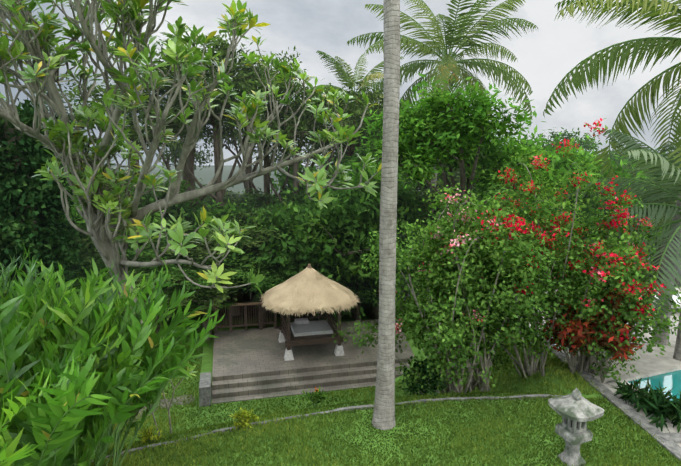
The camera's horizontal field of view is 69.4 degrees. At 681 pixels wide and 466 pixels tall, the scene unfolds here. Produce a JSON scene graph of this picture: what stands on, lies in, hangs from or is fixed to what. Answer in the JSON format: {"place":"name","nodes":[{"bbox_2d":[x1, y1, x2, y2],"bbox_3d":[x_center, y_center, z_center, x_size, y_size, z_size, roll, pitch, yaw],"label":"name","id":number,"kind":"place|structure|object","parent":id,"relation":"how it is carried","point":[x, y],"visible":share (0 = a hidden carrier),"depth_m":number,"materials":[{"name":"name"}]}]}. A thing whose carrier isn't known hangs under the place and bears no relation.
{"place":"outdoors","nodes":[
{"label":"outdoors","id":0,"kind":"place"},
{"bbox_2d":[0,0,680,164],"label":"sky","id":1,"kind":"structure","parent":0,"point":[544,55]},
{"bbox_2d":[77,165,680,465],"bbox_3d":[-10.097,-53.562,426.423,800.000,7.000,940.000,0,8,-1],"label":"terrain","id":2,"kind":"structure","parent":0,"point":[206,174],"depth_m":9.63,"materials":[{"name":"green plant"}]},
{"bbox_2d":[0,100,70,172],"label":"jungle tree","id":3,"kind":"object","parent":2,"relation":"on","point":[3,136],"depth_m":23.79,"materials":[{"name":"green plant"}]},
{"bbox_2d":[0,97,87,318],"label":"hedge","id":4,"kind":"object","parent":2,"relation":"on","point":[27,199],"visible":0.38,"depth_m":14.91,"materials":[{"name":"green plant"}]},
{"bbox_2d":[0,244,113,362],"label":"ginger clump","id":5,"kind":"object","parent":2,"relation":"on","point":[5,277],"visible":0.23,"depth_m":8.31,"materials":[{"name":"green plant"}]},
{"bbox_2d":[1,229,118,262],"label":"shrub","id":6,"kind":"object","parent":2,"relation":"on","point":[83,255],"visible":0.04,"depth_m":18.42,"materials":[{"name":"green plant"}]},
{"bbox_2d":[42,182,91,277],"bbox_3d":[-11.945,0.662,19.170,5.423,6.448,5.427,3,9,21],"label":"understorey","id":7,"kind":"object","parent":2,"relation":"on","point":[72,211],"visible":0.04,"depth_m":18.71,"materials":[{"name":"green plant"}]},
{"bbox_2d":[0,157,142,248],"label":"understorey","id":8,"kind":"object","parent":2,"relation":"on","point":[83,226],"depth_m":19.21,"materials":[{"name":"green plant"}]},
{"bbox_2d":[0,257,224,465],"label":"ginger clump","id":9,"kind":"object","parent":2,"relation":"on","point":[57,401],"visible":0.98,"depth_m":6.50,"materials":[{"name":"green plant"}]},
{"bbox_2d":[67,197,166,263],"bbox_3d":[-10.443,0.821,22.018,5.897,5.487,5.902,-1,8,-6],"label":"shrub","id":10,"kind":"object","parent":2,"relation":"on","point":[155,219],"visible":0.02,"depth_m":20.42,"materials":[{"name":"green plant"}]},
{"bbox_2d":[81,228,167,279],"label":"shrub","id":11,"kind":"object","parent":2,"relation":"on","point":[153,231],"depth_m":21.89,"materials":[{"name":"green plant"}]},
{"bbox_2d":[67,256,186,313],"bbox_3d":[-8.296,2.451,18.077,6.041,3.141,5.603,-2,8,-11],"label":"shrub","id":12,"kind":"object","parent":2,"relation":"on","point":[86,265],"visible":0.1,"depth_m":17.55,"materials":[{"name":"green plant"}]},
{"bbox_2d":[42,77,212,248],"bbox_3d":[-9.724,-1.860,22.811,7.680,10.742,7.471,-2,8,-15],"label":"tree","id":13,"kind":"object","parent":2,"relation":"on","point":[141,120],"visible":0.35,"depth_m":21.34,"materials":[{"name":"green plant"}]},
{"bbox_2d":[137,425,162,442],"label":"yellow shrub","id":14,"kind":"object","parent":2,"relation":"on","point":[149,433],"visible":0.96,"depth_m":8.38,"materials":[{"name":"yellow plant"}]},
{"bbox_2d":[96,266,216,337],"bbox_3d":[-6.579,2.689,16.965,4.531,2.978,4.202,-4,9,-24],"label":"shrub","id":15,"kind":"object","parent":2,"relation":"on","point":[188,284],"visible":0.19,"depth_m":16.53,"materials":[{"name":"green plant"}]},
{"bbox_2d":[127,395,193,422],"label":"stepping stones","id":16,"kind":"object","parent":2,"relation":"on","point":[174,400],"visible":0.25,"depth_m":13.09,"materials":[{"name":"grey stone"}]},
{"bbox_2d":[120,173,201,246],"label":"tree","id":17,"kind":"object","parent":2,"relation":"on","point":[184,210],"visible":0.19,"depth_m":22.48,"materials":[{"name":"green plant"}]},
{"bbox_2d":[83,234,252,319],"bbox_3d":[-6.559,1.869,20.182,6.469,3.708,6.263,-1,8,-7],"label":"shrub","id":18,"kind":"object","parent":2,"relation":"on","point":[130,255],"visible":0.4,"depth_m":18.43,"materials":[{"name":"green plant"}]},
{"bbox_2d":[147,362,197,435],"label":"frangipani sapling","id":19,"kind":"object","parent":2,"relation":"on","point":[190,371],"visible":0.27,"depth_m":8.88,"materials":[{"name":"plant"}]},
{"bbox_2d":[148,207,210,244],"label":"shrub","id":20,"kind":"object","parent":2,"relation":"on","point":[191,220],"visible":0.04,"depth_m":23.02,"materials":[{"name":"green plant"}]},
{"bbox_2d":[102,36,257,289],"bbox_3d":[-7.905,-2.494,24.093,7.471,12.801,7.680,-4,9,-26],"label":"tree","id":21,"kind":"object","parent":2,"relation":"on","point":[191,180],"visible":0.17,"depth_m":23.77,"materials":[{"name":"green plant"}]},
{"bbox_2d":[122,178,245,203],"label":"shrub","id":22,"kind":"object","parent":2,"relation":"on","point":[229,194],"visible":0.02,"depth_m":36.25,"materials":[{"name":"green plant"}]},
{"bbox_2d":[142,97,227,191],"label":"jungle tree","id":23,"kind":"object","parent":2,"relation":"on","point":[175,153],"visible":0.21,"depth_m":32.41,"materials":[{"name":"green plant"}]},
{"bbox_2d":[108,258,263,339],"bbox_3d":[-5.218,2.553,17.866,4.792,2.998,5.663,4,9,24],"label":"shrub","id":24,"kind":"object","parent":2,"relation":"on","point":[202,292],"visible":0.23,"depth_m":16.64,"materials":[{"name":"green plant"}]},
{"bbox_2d":[0,0,381,324],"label":"frangipani tree","id":25,"kind":"object","parent":2,"relation":"on","point":[99,187],"visible":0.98,"depth_m":8.73,"materials":[{"name":"green plant"}]},
{"bbox_2d":[165,198,231,290],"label":"shrub","id":26,"kind":"object","parent":2,"relation":"on","point":[194,229],"visible":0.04,"depth_m":23.78,"materials":[{"name":"green plant"}]},
{"bbox_2d":[163,197,262,250],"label":"shrub","id":27,"kind":"object","parent":2,"relation":"on","point":[219,210],"visible":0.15,"depth_m":23.00,"materials":[{"name":"green plant"}]},
{"bbox_2d":[144,29,293,300],"bbox_3d":[-5.678,-2.982,24.802,7.471,13.164,7.680,-5,10,-33],"label":"tree","id":28,"kind":"object","parent":2,"relation":"on","point":[222,49],"visible":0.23,"depth_m":23.24,"materials":[{"name":"green plant"}]},
{"bbox_2d":[159,224,286,315],"bbox_3d":[-3.875,1.596,20.584,6.389,4.140,7.550,2,8,15],"label":"shrub","id":29,"kind":"object","parent":2,"relation":"on","point":[201,250],"visible":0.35,"depth_m":18.91,"materials":[{"name":"green plant"}]},
{"bbox_2d":[176,192,274,297],"bbox_3d":[-4.939,0.878,27.429,10.067,6.176,8.518,-4,9,-27],"label":"shrub","id":30,"kind":"object","parent":2,"relation":"on","point":[206,204],"visible":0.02,"depth_m":26.81,"materials":[{"name":"green plant"}]},
{"bbox_2d":[196,199,282,233],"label":"shrub","id":31,"kind":"object","parent":2,"relation":"on","point":[241,214],"visible":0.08,"depth_m":22.96,"materials":[{"name":"green plant"}]},
{"bbox_2d":[210,218,276,298],"bbox_3d":[-3.893,1.330,22.551,5.596,4.452,5.591,2,8,14],"label":"understorey","id":32,"kind":"object","parent":2,"relation":"on","point":[247,232],"depth_m":22.47,"materials":[{"name":"green plant"}]},
{"bbox_2d":[229,407,258,429],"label":"yellow shrub","id":33,"kind":"object","parent":2,"relation":"on","point":[242,414],"visible":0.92,"depth_m":8.66,"materials":[{"name":"yellow plant"}]},
{"bbox_2d":[243,291,250,299],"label":"jungle tree","id":34,"kind":"object","parent":2,"relation":"on","point":[246,296],"depth_m":29.89,"materials":[{"name":"green plant"}]},
{"bbox_2d":[203,244,295,291],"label":"shrub","id":35,"kind":"object","parent":2,"relation":"on","point":[255,259],"depth_m":20.02,"materials":[{"name":"green plant"}]},
{"bbox_2d":[199,46,307,299],"bbox_3d":[-6.157,-3.685,34.433,8.146,17.763,7.331,-1,8,-9],"label":"jungle tree","id":36,"kind":"object","parent":2,"relation":"on","point":[247,185],"visible":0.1,"depth_m":33.45,"materials":[{"name":"green plant"}]},
{"bbox_2d":[191,257,324,327],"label":"jungle tree","id":37,"kind":"object","parent":2,"relation":"on","point":[269,281],"visible":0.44,"depth_m":17.64,"materials":[{"name":"green plant"}]},
{"bbox_2d":[193,52,325,205],"bbox_3d":[-4.719,-2.548,26.393,7.471,13.532,7.680,4,9,27],"label":"tree","id":38,"kind":"object","parent":2,"relation":"on","point":[266,179],"visible":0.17,"depth_m":25.11,"materials":[{"name":"green plant"}]},
{"bbox_2d":[239,185,335,225],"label":"shrub","id":39,"kind":"object","parent":2,"relation":"on","point":[271,206],"visible":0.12,"depth_m":24.09,"materials":[{"name":"green plant"}]},
{"bbox_2d":[246,180,329,292],"bbox_3d":[-2.286,0.364,24.104,6.370,6.582,6.673,-5,9,-32],"label":"shrub","id":40,"kind":"object","parent":2,"relation":"on","point":[290,196],"depth_m":24.30,"materials":[{"name":"green plant"}]},
{"bbox_2d":[223,78,371,203],"bbox_3d":[-1.456,-2.014,24.672,7.471,11.243,7.680,3,8,18],"label":"tree","id":41,"kind":"object","parent":2,"relation":"on","point":[288,127],"visible":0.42,"depth_m":23.09,"materials":[{"name":"green plant"}]},
{"bbox_2d":[252,99,352,176],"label":"jungle tree","id":42,"kind":"object","parent":2,"relation":"on","point":[308,150],"visible":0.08,"depth_m":36.34,"materials":[{"name":"green plant"}]},
{"bbox_2d":[199,319,413,406],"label":"paved terrace steps","id":43,"kind":"structure","parent":2,"relation":"on","point":[251,364],"depth_m":14.59,"materials":[{"name":"grey stone"}]},
{"bbox_2d":[212,288,276,332],"bbox_3d":[-3.800,2.750,19.281,2.300,1.000,3.705,-2,8,-13],"label":"wooden fence","id":44,"kind":"object","parent":43,"relation":"on","point":[260,323],"visible":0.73,"depth_m":17.52,"materials":[{"name":"brown wood"}]},
{"bbox_2d":[260,264,359,360],"bbox_3d":[-0.977,2.346,15.796,3.250,2.769,3.260,-2,8,-13],"label":"thatched gazebo","id":45,"kind":"object","parent":43,"relation":"on","point":[309,289],"visible":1,"depth_m":15.14,"materials":[{"name":"beige plant"}]},
{"bbox_2d":[213,165,403,315],"bbox_3d":[-0.912,0.480,20.271,7.244,6.537,7.589,3,8,20],"label":"understorey","id":46,"kind":"object","parent":2,"relation":"on","point":[281,258],"visible":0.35,"depth_m":18.63,"materials":[{"name":"green plant"}]},
{"bbox_2d":[302,386,326,406],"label":"orange flower plant","id":47,"kind":"object","parent":2,"relation":"on","point":[317,394],"visible":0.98,"depth_m":12.59,"materials":[{"name":"green plant"}]},
{"bbox_2d":[295,250,352,289],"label":"jungle tree","id":48,"kind":"object","parent":2,"relation":"on","point":[348,287],"visible":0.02,"depth_m":18.75,"materials":[{"name":"green plant"}]},
{"bbox_2d":[91,394,564,463],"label":"lawn edging kerb","id":49,"kind":"structure","parent":2,"relation":"on","point":[407,402],"depth_m":9.36,"materials":[{"name":"concrete"}]},
{"bbox_2d":[270,136,402,204],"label":"tree","id":50,"kind":"object","parent":2,"relation":"on","point":[280,184],"visible":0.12,"depth_m":25.23,"materials":[{"name":"green plant"}]},
{"bbox_2d":[279,75,400,179],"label":"tree","id":51,"kind":"object","parent":2,"relation":"on","point":[351,146],"visible":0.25,"depth_m":24.69,"materials":[{"name":"green plant"}]},
{"bbox_2d":[302,100,381,168],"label":"jungle tree","id":52,"kind":"object","parent":2,"relation":"on","point":[335,150],"visible":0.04,"depth_m":39.07,"materials":[{"name":"green plant"}]},
{"bbox_2d":[269,154,438,320],"bbox_3d":[0.582,0.270,19.882,7.271,7.072,7.617,-3,9,-23],"label":"understorey","id":53,"kind":"object","parent":2,"relation":"on","point":[411,215],"visible":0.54,"depth_m":18.22,"materials":[{"name":"green plant"}]},
{"bbox_2d":[308,50,403,143],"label":"coconut palm","id":54,"kind":"object","parent":2,"relation":"on","point":[339,66],"visible":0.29,"depth_m":33.66,"materials":[{"name":"green plant"}]},
{"bbox_2d":[327,258,398,320],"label":"jungle tree","id":55,"kind":"object","parent":2,"relation":"on","point":[364,291],"visible":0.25,"depth_m":18.43,"materials":[{"name":"green plant"}]},
{"bbox_2d":[318,105,418,175],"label":"tree","id":56,"kind":"object","parent":2,"relation":"on","point":[349,125],"visible":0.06,"depth_m":27.02,"materials":[{"name":"green plant"}]},
{"bbox_2d":[324,257,436,318],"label":"jungle tree","id":57,"kind":"object","parent":2,"relation":"on","point":[374,312],"visible":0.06,"depth_m":19.48,"materials":[{"name":"green plant"}]},
{"bbox_2d":[372,0,399,429],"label":"coconut palm","id":58,"kind":"object","parent":2,"relation":"on","point":[383,417],"visible":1,"depth_m":8.22,"materials":[{"name":"grey plant"}]},
{"bbox_2d":[400,247,421,298],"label":"tree","id":59,"kind":"object","parent":2,"relation":"on","point":[405,291],"visible":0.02,"depth_m":27.85,"materials":[{"name":"green plant"}]},
{"bbox_2d":[336,175,494,294],"bbox_3d":[3.949,0.233,24.351,9.762,6.521,10.847,-3,8,-17],"label":"jungle tree","id":60,"kind":"object","parent":2,"relation":"on","point":[439,183],"visible":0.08,"depth_m":21.88,"materials":[{"name":"green plant"}]},
{"bbox_2d":[396,206,435,245],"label":"jungle tree","id":61,"kind":"object","parent":2,"relation":"on","point":[412,235],"depth_m":22.85,"materials":[{"name":"green plant"}]},
{"bbox_2d":[398,356,448,396],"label":"shrub","id":62,"kind":"object","parent":2,"relation":"on","point":[423,368],"visible":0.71,"depth_m":10.40,"materials":[{"name":"plant"}]},
{"bbox_2d":[347,0,537,261],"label":"coconut palm","id":63,"kind":"object","parent":2,"relation":"on","point":[446,65],"visible":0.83,"depth_m":21.37,"materials":[{"name":"green plant"}]},
{"bbox_2d":[398,155,486,198],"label":"jungle tree","id":64,"kind":"object","parent":2,"relation":"on","point":[455,174],"visible":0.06,"depth_m":28.52,"materials":[{"name":"green plant"}]},
{"bbox_2d":[342,73,576,292],"bbox_3d":[4.038,-1.354,16.944,7.238,7.910,7.371,5,9,31],"label":"green tree","id":65,"kind":"object","parent":2,"relation":"on","point":[445,128],"visible":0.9,"depth_m":16.04,"materials":[{"name":"green plant"}]},
{"bbox_2d":[478,120,509,169],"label":"jungle tree","id":66,"kind":"object","parent":2,"relation":"on","point":[495,136],"depth_m":40.71,"materials":[{"name":"green plant"}]},
{"bbox_2d":[431,184,571,254],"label":"tree","id":67,"kind":"object","parent":2,"relation":"on","point":[488,202],"visible":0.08,"depth_m":19.89,"materials":[{"name":"green plant"}]},
{"bbox_2d":[323,118,680,393],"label":"bougainvillea bush","id":68,"kind":"object","parent":2,"relation":"on","point":[474,301],"visible":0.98,"depth_m":10.16,"materials":[{"name":"green plant"}]},
{"bbox_2d":[422,188,582,286],"bbox_3d":[8.585,0.408,24.843,8.190,6.400,8.581,4,9,29],"label":"understorey","id":69,"kind":"object","parent":2,"relation":"on","point":[508,244],"depth_m":23.07,"materials":[{"name":"green plant"}]},
{"bbox_2d":[484,127,605,152],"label":"jungle tree","id":70,"kind":"object","parent":2,"relation":"on","point":[587,145],"visible":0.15,"depth_m":39.58,"materials":[{"name":"green plant"}]},
{"bbox_2d":[486,176,630,286],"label":"jungle tree","id":71,"kind":"object","parent":2,"relation":"on","point":[588,204],"visible":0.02,"depth_m":23.82,"materials":[{"name":"green plant"}]},
{"bbox_2d":[478,125,645,274],"bbox_3d":[9.027,-0.580,21.438,6.629,8.039,6.624,1,8,10],"label":"understorey","id":72,"kind":"object","parent":2,"relation":"on","point":[561,163],"visible":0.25,"depth_m":19.82,"materials":[{"name":"green plant"}]},
{"bbox_2d":[539,297,599,373],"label":"shrub","id":73,"kind":"object","parent":2,"relation":"on","point":[566,332],"visible":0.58,"depth_m":10.55,"materials":[{"name":"plant"}]},
{"bbox_2d":[485,158,656,180],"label":"jungle tree","id":74,"kind":"object","parent":2,"relation":"on","point":[622,166],"depth_m":31.44,"materials":[{"name":"green plant"}]},
{"bbox_2d":[548,388,603,465],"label":"stone lantern","id":75,"kind":"object","parent":2,"relation":"on","point":[575,408],"visible":1,"depth_m":7.48,"materials":[{"name":"grey stone"}]},
{"bbox_2d":[564,144,633,165],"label":"jungle tree","id":76,"kind":"object","parent":2,"relation":"on","point":[612,156],"visible":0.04,"depth_m":41.18,"materials":[{"name":"green plant"}]},
{"bbox_2d":[529,288,680,460],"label":"pool deck paving","id":77,"kind":"structure","parent":2,"relation":"on","point":[671,438],"depth_m":10.04,"materials":[{"name":"stone"}]},
{"bbox_2d":[570,288,644,382],"bbox_3d":[5.575,2.137,10.266,1.373,2.131,1.257,6,10,39],"label":"croton","id":78,"kind":"object","parent":77,"relation":"on","point":[590,338],"visible":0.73,"depth_m":10.09,"materials":[{"name":"plant"}]},
{"bbox_2d":[611,378,671,413],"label":"plant","id":79,"kind":"object","parent":77,"relation":"on","point":[627,392],"visible":0.71,"depth_m":9.47,"materials":[{"name":"green plant"}]},
{"bbox_2d":[638,386,680,432],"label":"plant","id":80,"kind":"object","parent":77,"relation":"on","point":[663,407],"visible":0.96,"depth_m":8.79,"materials":[{"name":"green plant"}]},
{"bbox_2d":[543,0,680,345],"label":"coconut palm","id":81,"kind":"object","parent":2,"relation":"on","point":[652,7],"visible":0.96,"depth_m":12.01,"materials":[{"name":"green plant"}]},
{"bbox_2d":[594,147,645,177],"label":"jungle tree","id":82,"kind":"object","parent":2,"relation":"on","point":[618,157],"visible":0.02,"depth_m":45.91,"materials":[{"name":"green plant"}]},
{"bbox_2d":[573,129,680,360],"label":"palm tree","id":83,"kind":"object","parent":2,"relation":"on","point":[637,150],"visible":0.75,"depth_m":11.13,"materials":[{"name":"green plant"}]},
{"bbox_2d":[585,176,680,259],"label":"jungle tree","id":84,"kind":"object","parent":2,"relation":"on","point":[632,228],"visible":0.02,"depth_m":25.72,"materials":[{"name":"green plant"}]},
{"bbox_2d":[592,189,678,285],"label":"jungle tree","id":85,"kind":"object","parent":2,"relation":"on","point":[659,248],"visible":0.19,"depth_m":24.16,"materials":[{"name":"green plant"}]},
{"bbox_2d":[591,357,680,402],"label":"swimming pool","id":86,"kind":"structure","parent":2,"relation":"on","point":[665,372],"depth_m":10.83,"materials":[{"name":"teal liquid"}]},
{"bbox_2d":[602,167,676,256],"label":"jungle tree","id":87,"kind":"object","parent":2,"relation":"on","point":[647,177],"visible":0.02,"depth_m":26.00,"materials":[{"name":"green plant"}]},
{"bbox_2d":[603,177,680,252],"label":"jungle tree","id":88,"kind":"object","parent":2,"relation":"on","point":[657,184],"visible":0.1,"depth_m":23.39,"materials":[{"name":"green plant"}]},
{"bbox_2d":[616,145,680,269],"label":"jungle tree","id":89,"kind":"object","parent":2,"relation":"on","point":[648,161],"visible":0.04,"depth_m":39.19,"materials":[{"name":"green plant"}]},
{"bbox_2d":[654,294,680,307],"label":"buildings","id":90,"kind":"structure","parent":2,"relation":"on","point":[674,297],"depth_m":15.65,"materials":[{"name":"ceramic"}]}
]}

